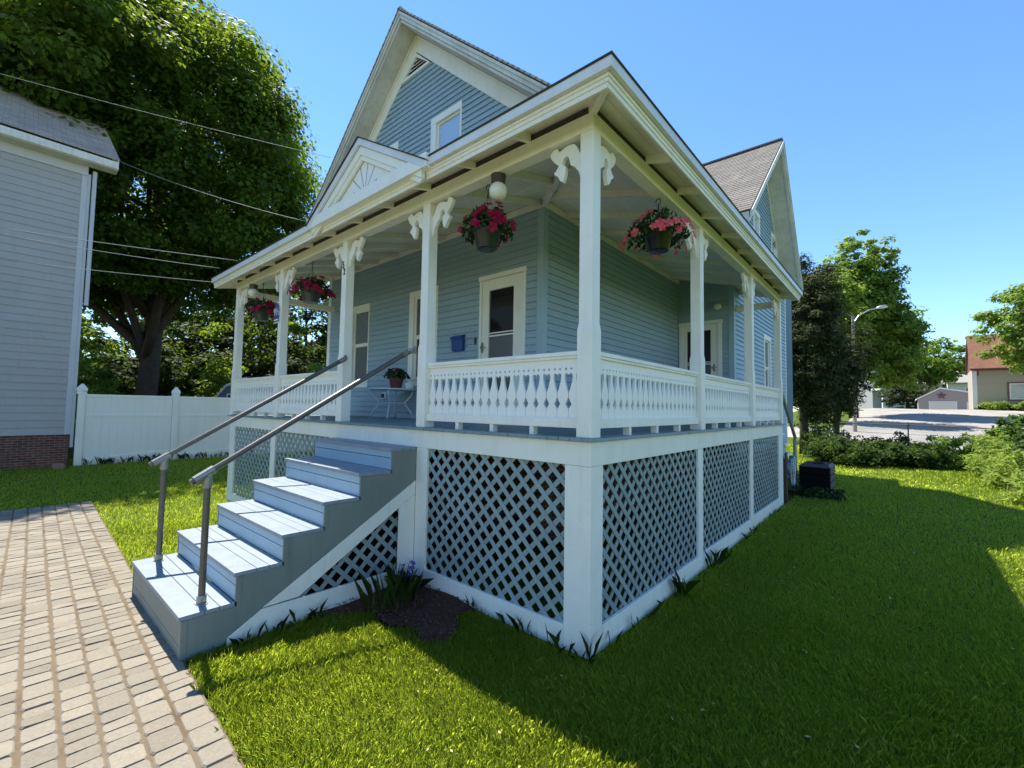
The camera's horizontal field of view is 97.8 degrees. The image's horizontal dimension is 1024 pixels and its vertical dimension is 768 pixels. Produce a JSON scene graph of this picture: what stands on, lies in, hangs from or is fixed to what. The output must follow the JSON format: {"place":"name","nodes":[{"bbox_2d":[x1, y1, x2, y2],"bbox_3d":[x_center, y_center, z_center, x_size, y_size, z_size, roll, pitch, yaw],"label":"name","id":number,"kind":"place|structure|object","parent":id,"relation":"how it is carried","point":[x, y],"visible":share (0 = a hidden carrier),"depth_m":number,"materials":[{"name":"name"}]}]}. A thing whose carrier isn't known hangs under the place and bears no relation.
{"place":"outdoors","nodes":[
{"label":"outdoors","id":0,"kind":"place"},
{"bbox_2d":[0,501,245,767],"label":"path","id":1,"kind":"structure","parent":0,"point":[93,671],"depth_m":3.12,"materials":[{"name":"beige brick"}]},
{"bbox_2d":[122,162,305,221],"bbox_3d":[-8.219,-5.217,11.918,7.358,2.822,0.013,0,-3,21],"label":"overhead wire","id":2,"kind":"object","parent":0,"point":[212,195],"visible":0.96,"depth_m":11.74,"materials":[{"name":"grey metal"}]},
{"bbox_2d":[215,376,257,397],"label":"car","id":3,"kind":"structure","parent":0,"point":[225,391],"depth_m":21.74,"materials":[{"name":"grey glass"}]},
{"bbox_2d":[404,383,413,388],"bbox_3d":[-1.802,0.032,7.835,0.180,0.100,0.177,-2,-4,41],"label":"bowl","id":4,"kind":"object","parent":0,"point":[409,385],"visible":0.93,"depth_m":7.77,"materials":[{"name":"white ceramic"}]},
{"bbox_2d":[0,408,1023,767],"bbox_3d":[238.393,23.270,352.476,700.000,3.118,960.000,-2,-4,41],"label":"lawn","id":5,"kind":"structure","parent":0,"point":[528,558],"depth_m":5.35,"materials":[{"name":"plant"}]},
{"bbox_2d":[51,463,64,469],"bbox_3d":[-12.396,2.262,12.191,0.300,0.160,0.230,-2,-4,41],"label":"brick block","id":6,"kind":"object","parent":5,"relation":"on","point":[58,466],"depth_m":12.11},
{"bbox_2d":[0,84,119,470],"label":"grey house","id":7,"kind":"structure","parent":5,"relation":"on","point":[45,186],"depth_m":12.42,"materials":[{"name":"plastic"}]},
{"bbox_2d":[69,345,122,438],"bbox_3d":[-21.234,0.319,21.692,4.889,4.706,3.721,-2,-4,41],"label":"shrub","id":8,"kind":"object","parent":5,"relation":"on","point":[104,377],"visible":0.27,"depth_m":22.15,"materials":[{"name":"green plant"}]},
{"bbox_2d":[79,309,125,365],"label":"background tree","id":9,"kind":"object","parent":5,"relation":"on","point":[112,349],"visible":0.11,"depth_m":31.58,"materials":[{"name":"green plant"}]},
{"bbox_2d":[44,299,213,372],"bbox_3d":[-28.484,-2.263,33.437,11.859,10.824,10.738,-2,-4,41],"label":"background tree","id":10,"kind":"object","parent":5,"relation":"on","point":[98,319],"visible":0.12,"depth_m":33.79,"materials":[{"name":"green plant"}]},
{"bbox_2d":[93,310,190,360],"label":"understory tree","id":11,"kind":"object","parent":5,"relation":"on","point":[117,334],"visible":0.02,"depth_m":37.91,"materials":[{"name":"green plant"}]},
{"bbox_2d":[78,338,208,396],"bbox_3d":[-22.198,0.068,27.298,6.371,5.732,6.194,0,-3,25],"label":"understory tree","id":12,"kind":"object","parent":5,"relation":"on","point":[175,374],"visible":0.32,"depth_m":26.04,"materials":[{"name":"green plant"}]},
{"bbox_2d":[0,0,326,395],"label":"maple tree","id":13,"kind":"object","parent":5,"relation":"on","point":[174,58],"visible":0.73,"depth_m":18.35,"materials":[{"name":"green plant"}]},
{"bbox_2d":[82,449,252,465],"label":"plants","id":14,"kind":"object","parent":5,"relation":"on","point":[101,461],"visible":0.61,"depth_m":13.79,"materials":[{"name":"green plant"}]},
{"bbox_2d":[73,384,324,465],"bbox_3d":[-9.504,1.481,16.232,0.249,2.530,9.219,-2,-4,41],"label":"vinyl fence","id":15,"kind":"object","parent":5,"relation":"on","point":[116,426],"visible":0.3,"depth_m":14.01,"materials":[{"name":"white plastic"}]},
{"bbox_2d":[128,309,301,358],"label":"background tree","id":16,"kind":"object","parent":5,"relation":"on","point":[265,329],"visible":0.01,"depth_m":41.28,"materials":[{"name":"green plant"}]},
{"bbox_2d":[143,298,296,392],"bbox_3d":[-23.142,-2.372,35.191,10.102,11.414,9.768,-2,-4,41],"label":"background tree","id":17,"kind":"object","parent":5,"relation":"on","point":[223,344],"visible":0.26,"depth_m":33.30,"materials":[{"name":"green plant"}]},
{"bbox_2d":[194,357,248,396],"bbox_3d":[-15.991,0.685,26.399,6.004,4.759,5.644,1,-3,8],"label":"shrub","id":18,"kind":"object","parent":5,"relation":"on","point":[221,377],"visible":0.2,"depth_m":25.73,"materials":[{"name":"green plant"}]},
{"bbox_2d":[181,348,275,396],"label":"understory tree","id":19,"kind":"object","parent":5,"relation":"on","point":[256,369],"visible":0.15,"depth_m":30.41,"materials":[{"name":"green plant"}]},
{"bbox_2d":[204,289,328,368],"bbox_3d":[-18.078,-2.749,36.396,11.214,12.463,10.372,0,-3,13],"label":"background tree","id":20,"kind":"object","parent":5,"relation":"on","point":[306,317],"visible":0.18,"depth_m":35.36,"materials":[{"name":"green plant"}]},
{"bbox_2d":[132,346,436,661],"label":"front steps","id":21,"kind":"structure","parent":5,"relation":"on","point":[189,609],"depth_m":4.20,"materials":[{"name":"paint"}]},
{"bbox_2d":[255,334,321,372],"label":"understory tree","id":22,"kind":"object","parent":5,"relation":"on","point":[311,340],"visible":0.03,"depth_m":38.33,"materials":[{"name":"green plant"}]},
{"bbox_2d":[255,339,326,391],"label":"understory tree","id":23,"kind":"object","parent":5,"relation":"on","point":[297,363],"visible":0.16,"depth_m":31.29,"materials":[{"name":"green plant"}]},
{"bbox_2d":[303,359,325,372],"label":"shrub","id":24,"kind":"object","parent":5,"relation":"on","point":[312,370],"visible":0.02,"depth_m":22.78,"materials":[{"name":"green plant"}]},
{"bbox_2d":[308,312,327,346],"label":"background tree","id":25,"kind":"object","parent":5,"relation":"on","point":[314,327],"depth_m":37.52,"materials":[{"name":"green plant"}]},
{"bbox_2d":[316,580,480,642],"bbox_3d":[-1.025,2.046,3.973,1.350,0.036,1.150,-2,-4,41],"label":"mulch bed","id":26,"kind":"object","parent":5,"relation":"on","point":[402,622],"visible":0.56,"depth_m":4.04,"materials":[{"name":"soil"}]},
{"bbox_2d":[353,562,423,614],"bbox_3d":[-1.103,1.840,4.112,0.459,0.413,0.635,-2,-4,41],"label":"grass clump","id":27,"kind":"object","parent":26,"relation":"on","point":[394,584],"visible":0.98,"depth_m":4.03,"materials":[{"name":"green plant"}]},
{"bbox_2d":[383,560,433,593],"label":"iris plant","id":28,"kind":"object","parent":26,"relation":"on","point":[424,582],"visible":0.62,"depth_m":4.49,"materials":[{"name":"green plant"}]},
{"bbox_2d":[211,6,803,658],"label":"blue house","id":29,"kind":"structure","parent":5,"relation":"on","point":[581,388],"depth_m":5.97,"materials":[{"name":"wood"}]},
{"bbox_2d":[0,259,208,281],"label":"overhead wire","id":30,"kind":"object","parent":29,"relation":"attached to","point":[106,271],"visible":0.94,"depth_m":8.76,"materials":[{"name":"grey metal"}]},
{"bbox_2d":[1,234,215,267],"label":"overhead wire","id":31,"kind":"object","parent":29,"relation":"attached to","point":[107,252],"visible":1,"depth_m":8.54,"materials":[{"name":"grey metal"}]},
{"bbox_2d":[3,228,237,260],"bbox_3d":[-8.118,-2.709,8.206,6.576,0.981,0.011,1,-3,5],"label":"overhead wire","id":32,"kind":"object","parent":29,"relation":"attached to","point":[120,245],"visible":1,"depth_m":8.12,"materials":[{"name":"grey metal"}]},
{"bbox_2d":[2,74,330,157],"bbox_3d":[-7.699,-5.684,9.193,7.533,1.158,0.008,2,-3,-11],"label":"overhead wire","id":33,"kind":"object","parent":29,"relation":"attached to","point":[165,117],"visible":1,"depth_m":9.29,"materials":[{"name":"grey metal"}]},
{"bbox_2d":[248,284,258,297],"bbox_3d":[-4.894,-1.757,8.454,0.176,0.243,0.176,-2,-4,41],"label":"porch lamp","id":34,"kind":"object","parent":29,"relation":"attached to","point":[253,292],"visible":0.91,"depth_m":8.40,"materials":[{"name":"white glass"}]},
{"bbox_2d":[243,283,275,321],"bbox_3d":[-4.563,-1.513,8.235,0.700,0.708,0.650,-2,-4,41],"label":"hanging basket","id":35,"kind":"object","parent":29,"relation":"hanging from","point":[262,310],"visible":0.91,"depth_m":8.09,"materials":[{"name":"green plastic"}]},
{"bbox_2d":[274,302,280,323],"bbox_3d":[-3.932,-1.198,7.476,0.236,0.350,0.020,-2,-4,41],"label":"house plaque","id":36,"kind":"object","parent":29,"relation":"attached to","point":[277,311],"visible":1,"depth_m":7.45,"materials":[{"name":"white paint"}]},
{"bbox_2d":[287,261,335,303],"bbox_3d":[-3.096,-1.585,6.929,0.694,0.653,0.673,-2,-4,41],"label":"hanging basket","id":37,"kind":"object","parent":29,"relation":"hanging from","point":[312,291],"visible":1,"depth_m":6.82,"materials":[{"name":"red plastic"}]},
{"bbox_2d":[351,303,370,387],"bbox_3d":[-3.234,-0.809,9.560,0.743,1.770,0.121,-2,-4,41],"label":"window","id":38,"kind":"structure","parent":29,"relation":"in","point":[361,313],"depth_m":9.63,"materials":[{"name":"white paint"}]},
{"bbox_2d":[368,388,415,418],"bbox_3d":[-2.144,0.350,7.979,0.830,0.532,0.830,-2,-4,41],"label":"garden table","id":39,"kind":"object","parent":29,"relation":"on","point":[392,389],"visible":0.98,"depth_m":7.93,"materials":[{"name":"white metal"}]},
{"bbox_2d":[384,367,410,387],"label":"potted plant","id":40,"kind":"object","parent":39,"relation":"on","point":[396,377],"visible":0.96,"depth_m":7.75,"materials":[{"name":"green plant"}]},
{"bbox_2d":[390,141,398,148],"bbox_3d":[-2.586,-4.071,9.232,0.835,1.610,0.088,-2,-4,41],"label":"window","id":41,"kind":"structure","parent":29,"relation":"in","point":[395,145],"depth_m":9.01,"materials":[{"name":"white paint"}]},
{"bbox_2d":[405,286,438,385],"bbox_3d":[-1.617,-0.854,8.154,0.890,1.765,0.121,-2,-4,41],"label":"window","id":42,"kind":"structure","parent":29,"relation":"in","point":[415,297],"depth_m":8.33,"materials":[{"name":"white paint"}]},
{"bbox_2d":[430,100,462,152],"bbox_3d":[-1.171,-4.111,8.006,0.840,1.610,0.094,-2,-4,41],"label":"window","id":43,"kind":"structure","parent":29,"relation":"in","point":[446,126],"depth_m":8.05,"materials":[{"name":"white paint"}]},
{"bbox_2d":[450,334,465,351],"bbox_3d":[-0.906,-0.682,7.429,0.271,0.278,0.106,-2,-4,41],"label":"mailbox","id":44,"kind":"object","parent":29,"relation":"attached to","point":[457,343],"visible":1,"depth_m":7.38,"materials":[{"name":"blue metal"}]},
{"bbox_2d":[458,184,517,252],"bbox_3d":[-0.234,-1.663,4.441,0.626,0.663,0.602,-2,-4,41],"label":"hanging basket","id":45,"kind":"object","parent":29,"relation":"hanging from","point":[486,229],"visible":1,"depth_m":4.32,"materials":[{"name":"green plastic"}]},
{"bbox_2d":[489,172,506,200],"bbox_3d":[-0.133,-1.895,4.315,0.176,0.243,0.176,-2,-4,41],"label":"porch lamp","id":46,"kind":"object","parent":29,"relation":"attached to","point":[498,190],"visible":1,"depth_m":4.26,"materials":[{"name":"white glass"}]},
{"bbox_2d":[478,266,527,406],"bbox_3d":[-0.157,-0.572,6.858,0.984,2.315,0.156,-2,-4,41],"label":"door","id":47,"kind":"structure","parent":29,"relation":"in","point":[502,297],"depth_m":6.88,"materials":[{"name":"white paint"}]},
{"bbox_2d":[619,198,695,258],"bbox_3d":[1.526,-1.666,4.696,0.749,0.568,0.750,-2,-4,41],"label":"hanging basket","id":48,"kind":"object","parent":29,"relation":"hanging from","point":[658,231],"visible":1,"depth_m":4.56,"materials":[{"name":"pink plastic"}]},
{"bbox_2d":[678,319,722,392],"bbox_3d":[4.174,-0.283,9.891,0.939,2.210,0.156,-2,-4,41],"label":"door","id":49,"kind":"structure","parent":29,"relation":"in","point":[712,328],"depth_m":9.81,"materials":[{"name":"white paint"}]},
{"bbox_2d":[713,303,721,309],"bbox_3d":[4.434,-1.669,9.638,0.170,0.144,0.170,-2,-4,41],"label":"wall lamp","id":50,"kind":"object","parent":29,"relation":"attached to","point":[717,306],"visible":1,"depth_m":9.58,"materials":[{"name":"white glass"}]},
{"bbox_2d":[753,209,759,235],"bbox_3d":[6.105,-3.509,11.209,0.094,1.700,0.670,-2,-4,41],"label":"window","id":51,"kind":"structure","parent":29,"relation":"in","point":[756,218],"depth_m":11.37,"materials":[{"name":"white paint"}]},
{"bbox_2d":[763,334,771,386],"bbox_3d":[6.732,-0.470,11.829,0.094,1.620,0.800,-2,-4,41],"label":"window","id":52,"kind":"structure","parent":29,"relation":"in","point":[767,340],"depth_m":12.02,"materials":[{"name":"white paint"}]},
{"bbox_2d":[771,231,776,257],"bbox_3d":[7.456,-3.403,12.760,0.094,1.700,0.750,-2,-4,41],"label":"window","id":53,"kind":"structure","parent":29,"relation":"in","point":[773,249],"depth_m":12.86,"materials":[{"name":"white paint"}]},
{"bbox_2d":[229,501,785,667],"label":"tall weeds","id":54,"kind":"object","parent":5,"relation":"on","point":[680,587],"visible":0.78,"depth_m":3.80,"materials":[{"name":"green plant"}]},
{"bbox_2d":[54,480,1023,751],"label":"fallen leaves","id":55,"kind":"object","parent":5,"relation":"on","point":[806,652],"visible":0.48,"depth_m":3.10,"materials":[{"name":"brown plant"}]},
{"bbox_2d":[744,393,798,500],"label":"back steps","id":56,"kind":"structure","parent":5,"relation":"on","point":[786,467],"depth_m":9.65,"materials":[{"name":"paint"}]},
{"bbox_2d":[789,455,795,484],"bbox_3d":[5.981,1.834,9.516,0.102,0.614,0.384,-2,-4,41],"label":"garden hose","id":57,"kind":"object","parent":56,"relation":"attached to","point":[792,461],"visible":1,"depth_m":9.44,"materials":[{"name":"blue plastic"}]},
{"bbox_2d":[799,461,835,493],"bbox_3d":[6.993,2.124,10.230,0.612,0.737,0.932,-2,-4,41],"label":"compost bin","id":58,"kind":"object","parent":5,"relation":"on","point":[816,473],"visible":0.88,"depth_m":9.92,"materials":[{"name":"plastic"}]},
{"bbox_2d":[789,485,846,500],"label":"garden plant","id":59,"kind":"object","parent":5,"relation":"on","point":[815,492],"visible":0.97,"depth_m":9.55,"materials":[{"name":"green plant"}]},
{"bbox_2d":[791,252,857,453],"bbox_3d":[13.445,-1.421,20.038,4.118,9.179,3.871,1,-3,-7],"label":"evergreen tree","id":60,"kind":"object","parent":5,"relation":"on","point":[808,342],"visible":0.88,"depth_m":19.39,"materials":[{"name":"green plant"}]},
{"bbox_2d":[797,426,867,457],"bbox_3d":[13.055,2.411,18.230,2.456,1.371,2.501,-2,-4,41],"label":"hedge shrub","id":61,"kind":"object","parent":5,"relation":"on","point":[820,434],"visible":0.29,"depth_m":18.24,"materials":[{"name":"green plant"}]},
{"bbox_2d":[792,269,879,415],"bbox_3d":[25.615,-2.995,35.964,6.289,12.194,6.277,-2,-4,41],"label":"ash tree","id":62,"kind":"object","parent":5,"relation":"on","point":[855,290],"visible":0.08,"depth_m":34.02,"materials":[{"name":"green plant"}]},
{"bbox_2d":[801,433,881,467],"bbox_3d":[11.886,2.369,16.236,2.387,1.219,2.427,-2,-4,41],"label":"hedge shrub","id":63,"kind":"object","parent":5,"relation":"on","point":[840,449],"visible":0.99,"depth_m":16.00,"materials":[{"name":"green plant"}]},
{"bbox_2d":[811,306,885,433],"bbox_3d":[15.880,-0.289,21.535,3.351,7.162,3.373,-2,-4,41],"label":"evergreen tree","id":64,"kind":"object","parent":5,"relation":"on","point":[854,355],"visible":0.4,"depth_m":21.16,"materials":[{"name":"green plant"}]},
{"bbox_2d":[851,305,887,431],"bbox_3d":[23.980,-0.960,29.864,2.540,8.815,0.244,1,-3,-1],"label":"street lamp","id":65,"kind":"object","parent":5,"relation":"on","point":[853,321],"visible":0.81,"depth_m":29.93,"materials":[{"name":"metal"}]},
{"bbox_2d":[818,228,935,417],"bbox_3d":[32.011,-5.228,39.713,8.915,16.624,7.573,0,-3,20],"label":"ash tree","id":66,"kind":"object","parent":5,"relation":"on","point":[900,328],"visible":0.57,"depth_m":38.08,"materials":[{"name":"green plant"}]},
{"bbox_2d":[850,439,915,467],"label":"hedge shrub","id":67,"kind":"object","parent":5,"relation":"on","point":[889,453],"visible":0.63,"depth_m":15.56,"materials":[{"name":"green plant"}]},
{"bbox_2d":[849,364,925,407],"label":"porch house","id":68,"kind":"structure","parent":5,"relation":"on","point":[872,398],"depth_m":71.97,"materials":[{"name":"white wood"}]},
{"bbox_2d":[788,421,993,448],"bbox_3d":[21.090,2.732,22.154,0.089,1.520,13.355,4,-4,-41],"label":"chain link fence","id":69,"kind":"object","parent":5,"relation":"on","point":[908,425],"visible":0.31,"depth_m":22.95,"materials":[{"name":"metal"}]},
{"bbox_2d":[853,431,950,464],"bbox_3d":[15.220,2.463,17.604,2.984,1.279,2.287,0,-3,9],"label":"hedge shrub","id":70,"kind":"object","parent":5,"relation":"on","point":[905,439],"visible":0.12,"depth_m":17.69,"materials":[{"name":"green plant"}]},
{"bbox_2d":[891,441,961,469],"bbox_3d":[14.491,2.517,16.069,2.188,1.012,2.076,2,-3,-15],"label":"hedge shrub","id":71,"kind":"object","parent":5,"relation":"on","point":[925,458],"visible":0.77,"depth_m":15.37,"materials":[{"name":"green plant"}]},
{"bbox_2d":[909,336,965,388],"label":"background tree","id":72,"kind":"object","parent":5,"relation":"on","point":[935,367],"visible":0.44,"depth_m":70.60,"materials":[{"name":"green plant"}]},
{"bbox_2d":[915,387,968,408],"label":"garage","id":73,"kind":"structure","parent":5,"relation":"on","point":[955,399],"depth_m":56.92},
{"bbox_2d":[936,392,946,398],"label":"barn star","id":74,"kind":"object","parent":73,"relation":"attached to","point":[940,395],"visible":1,"depth_m":57.09,"materials":[{"name":"red metal"}]},
{"bbox_2d":[929,401,956,408],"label":"garage door","id":75,"kind":"structure","parent":73,"relation":"in","point":[932,404],"depth_m":57.00,"materials":[{"name":"white metal"}]},
{"bbox_2d":[945,368,967,390],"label":"cream house","id":76,"kind":"structure","parent":5,"relation":"on","point":[961,383],"depth_m":83.71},
{"bbox_2d":[918,431,995,469],"bbox_3d":[16.112,2.364,15.786,3.069,1.404,2.283,-2,-4,41],"label":"garden plant","id":77,"kind":"object","parent":5,"relation":"on","point":[955,443],"visible":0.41,"depth_m":15.64,"materials":[{"name":"green plant"}]},
{"bbox_2d":[952,416,1023,447],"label":"garden plant","id":78,"kind":"object","parent":5,"relation":"on","point":[996,432],"visible":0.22,"depth_m":17.75,"materials":[{"name":"green plant"}]},
{"bbox_2d":[963,437,1023,477],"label":"garden plant","id":79,"kind":"object","parent":5,"relation":"on","point":[976,462],"visible":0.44,"depth_m":13.47,"materials":[{"name":"green plant"}]},
{"bbox_2d":[965,283,1023,375],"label":"broadleaf tree","id":80,"kind":"object","parent":5,"relation":"on","point":[1011,335],"visible":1,"depth_m":36.63,"materials":[{"name":"green plant"}]},
{"bbox_2d":[965,334,1023,409],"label":"tan house","id":81,"kind":"structure","parent":5,"relation":"on","point":[990,380],"depth_m":41.45,"materials":[{"name":"red"}]},
{"bbox_2d":[1007,382,1023,400],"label":"window","id":82,"kind":"structure","parent":81,"relation":"in","point":[1015,390],"depth_m":40.12,"materials":[{"name":"white glass"}]},
{"bbox_2d":[977,449,1023,489],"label":"garden plant","id":83,"kind":"object","parent":5,"relation":"on","point":[991,476],"visible":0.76,"depth_m":11.35,"materials":[{"name":"green plant"}]},
{"bbox_2d":[993,414,1023,443],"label":"garden plant","id":84,"kind":"object","parent":5,"relation":"on","point":[1008,424],"visible":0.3,"depth_m":15.92,"materials":[{"name":"green plant"}]},
{"bbox_2d":[998,469,1023,503],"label":"garden plant","id":85,"kind":"object","parent":5,"relation":"on","point":[1017,481],"visible":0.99,"depth_m":9.73,"materials":[{"name":"green plant"}]},
{"bbox_2d":[1006,430,1023,455],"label":"garden plant","id":86,"kind":"object","parent":5,"relation":"on","point":[1019,437],"visible":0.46,"depth_m":12.56,"materials":[{"name":"green plant"}]},
{"bbox_2d":[82,0,1023,411],"label":"sky","id":87,"kind":"structure","parent":0,"point":[904,119],"materials":[{"name":"blue"}]},
{"bbox_2d":[787,426,840,436],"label":"side road","id":88,"kind":"structure","parent":0,"point":[797,432],"depth_m":30.67,"materials":[{"name":"grey asphalt"}]},
{"bbox_2d":[840,408,1023,449],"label":"parking lot","id":89,"kind":"structure","parent":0,"point":[974,418],"depth_m":34.05,"materials":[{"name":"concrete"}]},
{"bbox_2d":[976,400,1010,409],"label":"foundation shrub","id":90,"kind":"object","parent":89,"relation":"on","point":[994,405],"visible":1,"depth_m":40.29,"materials":[{"name":"green plant"}]},
{"bbox_2d":[1006,401,1023,409],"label":"foundation shrub","id":91,"kind":"object","parent":89,"relation":"on","point":[1019,406],"visible":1,"depth_m":39.50,"materials":[{"name":"green plant"}]},
{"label":"far field","id":92,"kind":"structure","parent":0,"visible":0},
{"bbox_2d":[876,375,949,408],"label":"background tree","id":93,"kind":"object","parent":92,"relation":"on","point":[907,397],"visible":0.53,"depth_m":64.80,"materials":[{"name":"green plant"}]}
]}

